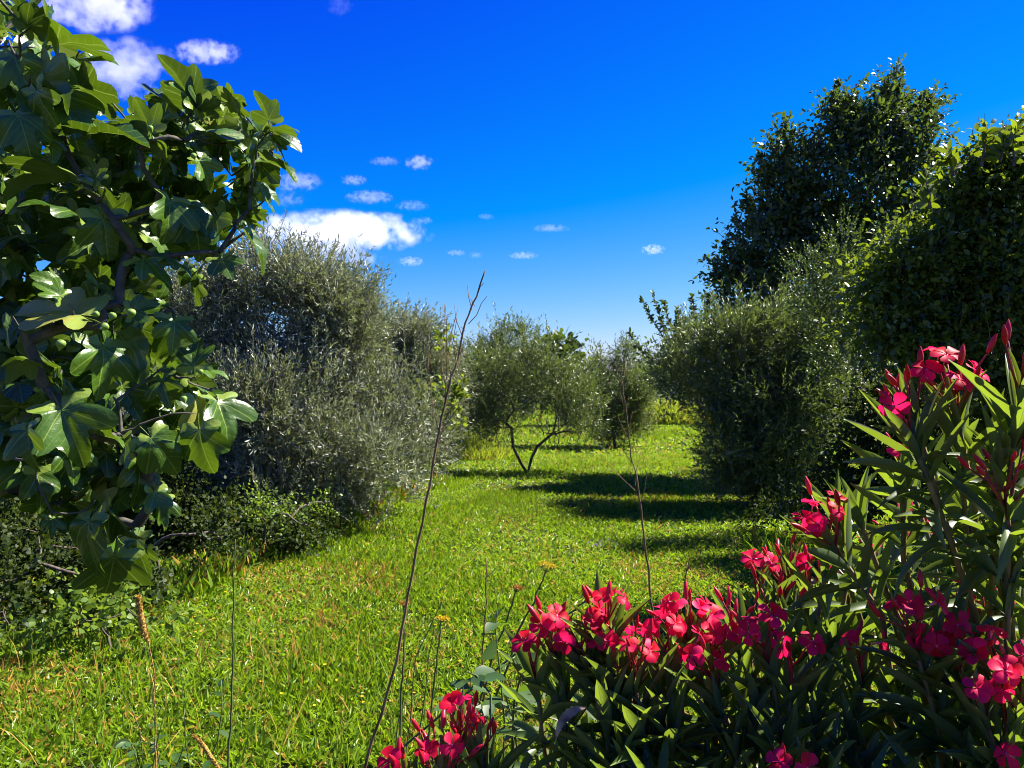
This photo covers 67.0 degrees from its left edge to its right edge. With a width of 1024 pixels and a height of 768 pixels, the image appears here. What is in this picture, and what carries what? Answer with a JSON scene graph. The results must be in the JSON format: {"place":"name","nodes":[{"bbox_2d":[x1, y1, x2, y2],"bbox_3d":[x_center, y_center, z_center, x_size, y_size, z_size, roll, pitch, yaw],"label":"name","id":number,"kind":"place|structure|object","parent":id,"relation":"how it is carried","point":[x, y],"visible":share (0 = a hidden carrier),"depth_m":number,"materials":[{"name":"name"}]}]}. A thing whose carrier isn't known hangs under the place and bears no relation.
{"place":"outdoors","nodes":[
{"label":"outdoors","id":0,"kind":"place"},
{"bbox_2d":[0,390,1023,767],"bbox_3d":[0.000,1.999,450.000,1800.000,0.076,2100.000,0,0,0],"label":"ground","id":1,"kind":"structure","parent":0,"point":[424,592],"depth_m":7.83,"materials":[{"name":"green plant"}]},
{"bbox_2d":[0,566,204,666],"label":"bramble","id":2,"kind":"object","parent":1,"relation":"on","point":[124,613],"visible":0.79,"depth_m":5.68,"materials":[{"name":"green plant"}]},
{"bbox_2d":[118,685,143,764],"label":"weed stalk","id":3,"kind":"object","parent":1,"relation":"on","point":[137,725],"visible":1,"depth_m":3.00,"materials":[{"name":"brown plant"}]},
{"bbox_2d":[0,476,268,637],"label":"bramble","id":4,"kind":"object","parent":1,"relation":"on","point":[19,534],"visible":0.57,"depth_m":6.68,"materials":[{"name":"green plant"}]},
{"bbox_2d":[134,594,156,767],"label":"seed spike","id":5,"kind":"object","parent":1,"relation":"on","point":[144,631],"visible":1,"depth_m":2.60,"materials":[{"name":"brown plant"}]},
{"bbox_2d":[0,0,301,593],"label":"fig tree","id":6,"kind":"object","parent":1,"relation":"on","point":[103,222],"visible":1,"depth_m":2.43,"materials":[{"name":"green plant"}]},
{"bbox_2d":[148,648,159,767],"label":"weed stalk","id":7,"kind":"object","parent":1,"relation":"on","point":[154,712],"visible":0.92,"depth_m":2.90,"materials":[{"name":"plant"}]},
{"bbox_2d":[113,678,228,767],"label":"weed","id":8,"kind":"object","parent":1,"relation":"on","point":[123,743],"visible":0.96,"depth_m":3.00,"materials":[{"name":"green plant"}]},
{"bbox_2d":[178,657,189,767],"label":"weed stalk","id":9,"kind":"object","parent":1,"relation":"on","point":[184,717],"visible":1,"depth_m":2.90,"materials":[{"name":"green plant"}]},
{"bbox_2d":[192,734,221,767],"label":"seed spike","id":10,"kind":"object","parent":1,"relation":"on","point":[205,749],"visible":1,"depth_m":2.40,"materials":[{"name":"beige plant"}]},
{"bbox_2d":[82,444,358,559],"bbox_3d":[-3.654,1.310,9.188,3.495,1.490,1.654,0,0,0],"label":"bush","id":11,"kind":"object","parent":1,"relation":"on","point":[293,534],"visible":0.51,"depth_m":9.07,"materials":[{"name":"green plant"}]},
{"bbox_2d":[218,539,238,767],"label":"weed stalk","id":12,"kind":"object","parent":1,"relation":"on","point":[229,736],"visible":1,"depth_m":2.90,"materials":[{"name":"plant"}]},
{"bbox_2d":[104,206,466,532],"bbox_3d":[-3.595,-0.290,11.150,5.951,4.703,4.192,0,0,0],"label":"olive tree","id":13,"kind":"object","parent":1,"relation":"on","point":[327,311],"visible":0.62,"depth_m":10.50,"materials":[{"name":"green plant"}]},
{"bbox_2d":[230,476,342,552],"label":"bush","id":14,"kind":"object","parent":1,"relation":"on","point":[272,509],"visible":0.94,"depth_m":8.61,"materials":[{"name":"green plant"}]},
{"bbox_2d":[395,652,411,747],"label":"weed stalk","id":15,"kind":"object","parent":1,"relation":"on","point":[403,700],"visible":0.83,"depth_m":2.60,"materials":[{"name":"green plant"}]},
{"bbox_2d":[398,600,409,760],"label":"fennel flower","id":16,"kind":"object","parent":1,"relation":"on","point":[401,602],"visible":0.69,"depth_m":2.60,"materials":[{"name":"green plant"}]},
{"bbox_2d":[354,294,455,364],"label":"olive tree","id":17,"kind":"object","parent":1,"relation":"on","point":[407,314],"visible":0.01,"depth_m":23.86,"materials":[{"name":"green plant"}]},
{"bbox_2d":[355,323,469,482],"bbox_3d":[-1.903,0.473,14.211,2.313,3.157,0.900,0,0,0],"label":"wild vine","id":18,"kind":"object","parent":1,"relation":"on","point":[457,389],"visible":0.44,"depth_m":14.16,"materials":[{"name":"green plant"}]},
{"bbox_2d":[371,472,454,489],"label":"grass clump","id":19,"kind":"object","parent":1,"relation":"on","point":[446,478],"visible":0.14,"depth_m":15.02,"materials":[{"name":"green plant"}]},
{"bbox_2d":[352,292,482,478],"bbox_3d":[-2.098,0.078,15.920,2.943,3.951,2.202,0,0,0],"label":"olive tree","id":20,"kind":"object","parent":1,"relation":"on","point":[411,327],"visible":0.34,"depth_m":15.71,"materials":[{"name":"green plant"}]},
{"bbox_2d":[150,521,693,705],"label":"lawn flowers","id":21,"kind":"object","parent":1,"relation":"on","point":[363,630],"visible":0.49,"depth_m":5.86,"materials":[{"name":"yellow plant"}]},
{"bbox_2d":[405,603,441,750],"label":"weed stalk","id":22,"kind":"object","parent":1,"relation":"on","point":[413,680],"visible":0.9,"depth_m":2.60,"materials":[{"name":"green plant"}]},
{"bbox_2d":[363,271,486,767],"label":"dead stalk","id":23,"kind":"object","parent":1,"relation":"on","point":[407,599],"visible":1,"depth_m":2.50,"materials":[{"name":"brown plant"}]},
{"bbox_2d":[417,625,434,747],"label":"weed stalk","id":24,"kind":"object","parent":1,"relation":"on","point":[425,687],"visible":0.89,"depth_m":2.50,"materials":[{"name":"green plant"}]},
{"bbox_2d":[428,615,449,739],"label":"fennel flower","id":25,"kind":"object","parent":1,"relation":"on","point":[440,618],"visible":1,"depth_m":2.50,"materials":[{"name":"green plant"}]},
{"bbox_2d":[377,687,547,767],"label":"oleander shrub","id":26,"kind":"object","parent":1,"relation":"on","point":[460,746],"visible":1,"depth_m":1.40,"materials":[{"name":"pink plant"}]},
{"bbox_2d":[445,428,502,458],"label":"grass clump","id":27,"kind":"object","parent":1,"relation":"on","point":[469,439],"visible":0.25,"depth_m":20.81,"materials":[{"name":"green plant"}]},
{"bbox_2d":[445,338,504,427],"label":"olive tree","id":28,"kind":"object","parent":1,"relation":"on","point":[462,356],"visible":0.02,"depth_m":33.89,"materials":[{"name":"green plant"}]},
{"bbox_2d":[0,604,967,767],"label":"tall grass","id":29,"kind":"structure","parent":1,"relation":"on","point":[246,742],"depth_m":4.71,"materials":[{"name":"green plant"}]},
{"bbox_2d":[376,591,592,767],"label":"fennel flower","id":30,"kind":"object","parent":1,"relation":"on","point":[439,715],"visible":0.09,"depth_m":2.29,"materials":[{"name":"green plant"}]},
{"bbox_2d":[453,443,518,460],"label":"grass clump","id":31,"kind":"object","parent":1,"relation":"on","point":[497,453],"visible":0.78,"depth_m":20.17,"materials":[{"name":"green plant"}]},
{"bbox_2d":[433,648,545,750],"bbox_3d":[-0.056,1.316,1.901,0.279,1.409,0.216,0,0,0],"label":"weed","id":32,"kind":"object","parent":1,"relation":"on","point":[482,673],"visible":0.53,"depth_m":1.93,"materials":[{"name":"green plant"}]},
{"bbox_2d":[481,558,498,726],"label":"dead stalk","id":33,"kind":"object","parent":1,"relation":"on","point":[484,626],"visible":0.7,"depth_m":2.50,"materials":[{"name":"plant"}]},
{"bbox_2d":[449,606,536,764],"bbox_3d":[-0.049,1.335,2.213,0.223,1.370,0.291,0,0,-28],"label":"weed","id":34,"kind":"object","parent":1,"relation":"on","point":[489,652],"visible":0.66,"depth_m":2.23,"materials":[{"name":"green plant"}]},
{"bbox_2d":[444,301,548,440],"bbox_3d":[-0.604,-0.150,20.994,3.257,4.406,2.067,0,0,0],"label":"olive tree","id":35,"kind":"object","parent":1,"relation":"on","point":[514,330],"visible":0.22,"depth_m":20.87,"materials":[{"name":"green plant"}]},
{"bbox_2d":[472,583,525,724],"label":"fennel flower","id":36,"kind":"object","parent":1,"relation":"on","point":[515,587],"visible":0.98,"depth_m":2.45,"materials":[{"name":"plant"}]},
{"bbox_2d":[481,561,557,727],"bbox_3d":[-0.173,1.285,2.397,0.641,1.473,0.070,0,0,0],"label":"fennel flower","id":37,"kind":"object","parent":1,"relation":"on","point":[549,564],"visible":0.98,"depth_m":2.40,"materials":[{"name":"plant"}]},
{"bbox_2d":[510,377,541,416],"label":"olive tree","id":38,"kind":"object","parent":1,"relation":"on","point":[524,403],"visible":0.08,"depth_m":45.41,"materials":[{"name":"green plant"}]},
{"bbox_2d":[447,311,623,471],"bbox_3d":[0.372,0.200,17.413,4.429,3.695,2.495,0,0,0],"label":"olive tree","id":39,"kind":"object","parent":1,"relation":"on","point":[541,369],"visible":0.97,"depth_m":17.10,"materials":[{"name":"green plant"}]},
{"bbox_2d":[499,693,589,767],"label":"weed","id":40,"kind":"object","parent":1,"relation":"on","point":[526,716],"visible":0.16,"depth_m":2.01,"materials":[{"name":"green plant"}]},
{"bbox_2d":[508,326,598,443],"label":"young fig tree","id":41,"kind":"object","parent":1,"relation":"on","point":[575,343],"visible":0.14,"depth_m":24.39,"materials":[{"name":"green plant"}]},
{"bbox_2d":[550,365,593,426],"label":"olive tree","id":42,"kind":"object","parent":1,"relation":"on","point":[567,418],"visible":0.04,"depth_m":35.66,"materials":[{"name":"green plant"}]},
{"bbox_2d":[585,351,619,392],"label":"olive tree","id":43,"kind":"object","parent":1,"relation":"on","point":[594,355],"visible":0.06,"depth_m":61.75,"materials":[{"name":"green plant"}]},
{"bbox_2d":[231,364,998,400],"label":"distant wood","id":44,"kind":"object","parent":1,"relation":"on","point":[582,369],"visible":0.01,"depth_m":86.11,"materials":[{"name":"green plant"}]},
{"bbox_2d":[496,568,733,767],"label":"oleander shrub","id":45,"kind":"object","parent":1,"relation":"on","point":[614,680],"visible":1,"depth_m":1.43,"materials":[{"name":"green plant"}]},
{"bbox_2d":[555,706,584,741],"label":"withered leaf","id":46,"kind":"object","parent":45,"relation":"attached to","point":[567,715],"visible":1,"depth_m":1.30,"materials":[{"name":"grey plant"}]},
{"bbox_2d":[566,330,666,447],"bbox_3d":[3.203,0.169,24.067,2.977,3.787,2.699,0,0,-41],"label":"olive tree","id":47,"kind":"object","parent":1,"relation":"on","point":[634,407],"visible":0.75,"depth_m":23.96,"materials":[{"name":"green plant"}]},
{"bbox_2d":[608,360,659,654],"bbox_3d":[0.474,0.966,2.706,0.284,2.110,0.046,0,0,-3],"label":"dead stalk","id":48,"kind":"object","parent":1,"relation":"on","point":[640,506],"visible":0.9,"depth_m":2.70,"materials":[{"name":"plant"}]},
{"bbox_2d":[633,358,658,402],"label":"olive tree","id":49,"kind":"object","parent":1,"relation":"on","point":[647,377],"visible":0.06,"depth_m":57.53,"materials":[{"name":"green plant"}]},
{"bbox_2d":[626,290,712,415],"bbox_3d":[3.834,-0.019,17.034,2.293,4.141,1.998,0,0,30],"label":"fruit tree","id":50,"kind":"object","parent":1,"relation":"on","point":[658,310],"visible":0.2,"depth_m":16.99,"materials":[{"name":"green plant"}]},
{"bbox_2d":[680,558,689,611],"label":"dead stalk","id":51,"kind":"object","parent":1,"relation":"on","point":[685,578],"visible":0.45,"depth_m":2.60,"materials":[{"name":"plant"}]},
{"bbox_2d":[628,261,869,511],"bbox_3d":[4.010,0.131,12.774,4.043,4.195,3.077,0,0,0],"label":"olive tree","id":52,"kind":"object","parent":1,"relation":"on","point":[749,393],"visible":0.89,"depth_m":12.26,"materials":[{"name":"green plant"}]},
{"bbox_2d":[634,531,922,767],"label":"oleander shrub","id":53,"kind":"object","parent":1,"relation":"on","point":[781,651],"visible":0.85,"depth_m":1.42,"materials":[{"name":"green plant"}]},
{"bbox_2d":[764,358,845,458],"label":"olive tree","id":54,"kind":"object","parent":1,"relation":"on","point":[825,411],"visible":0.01,"depth_m":17.07,"materials":[{"name":"green plant"}]},
{"bbox_2d":[688,52,971,471],"bbox_3d":[7.195,-2.471,16.414,7.026,9.046,3.383,0,0,0],"label":"pear tree","id":55,"kind":"object","parent":1,"relation":"on","point":[873,138],"visible":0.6,"depth_m":16.12,"materials":[{"name":"green plant"}]},
{"bbox_2d":[774,194,904,523],"bbox_3d":[4.670,-0.247,10.535,2.179,4.599,1.562,0,0,0],"label":"shrub","id":56,"kind":"object","parent":1,"relation":"on","point":[830,282],"visible":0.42,"depth_m":10.41,"materials":[{"name":"green plant"}]},
{"bbox_2d":[718,347,1023,564],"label":"hedge bush","id":57,"kind":"object","parent":1,"relation":"on","point":[859,437],"visible":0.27,"depth_m":8.36,"materials":[{"name":"green plant"}]},
{"bbox_2d":[857,224,929,396],"bbox_3d":[4.925,0.047,9.457,1.390,4.011,1.098,0,0,0],"label":"shrub","id":58,"kind":"object","parent":1,"relation":"on","point":[878,243],"visible":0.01,"depth_m":9.48,"materials":[{"name":"green plant"}]},
{"bbox_2d":[780,319,1023,767],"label":"oleander shrub","id":59,"kind":"object","parent":1,"relation":"on","point":[973,684],"visible":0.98,"depth_m":1.33,"materials":[{"name":"green plant"}]},
{"bbox_2d":[813,105,1023,452],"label":"broadleaf tree","id":60,"kind":"object","parent":1,"relation":"on","point":[922,294],"visible":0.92,"depth_m":7.16,"materials":[{"name":"green plant"}]},
{"bbox_2d":[0,0,1023,383],"label":"sky","id":61,"kind":"structure","parent":0,"point":[581,156],"materials":[{"name":"blue"}]},
{"bbox_2d":[622,398,708,424],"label":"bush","id":62,"kind":"object","parent":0,"point":[670,419],"depth_m":37.10,"materials":[{"name":"green plant"}]}
]}

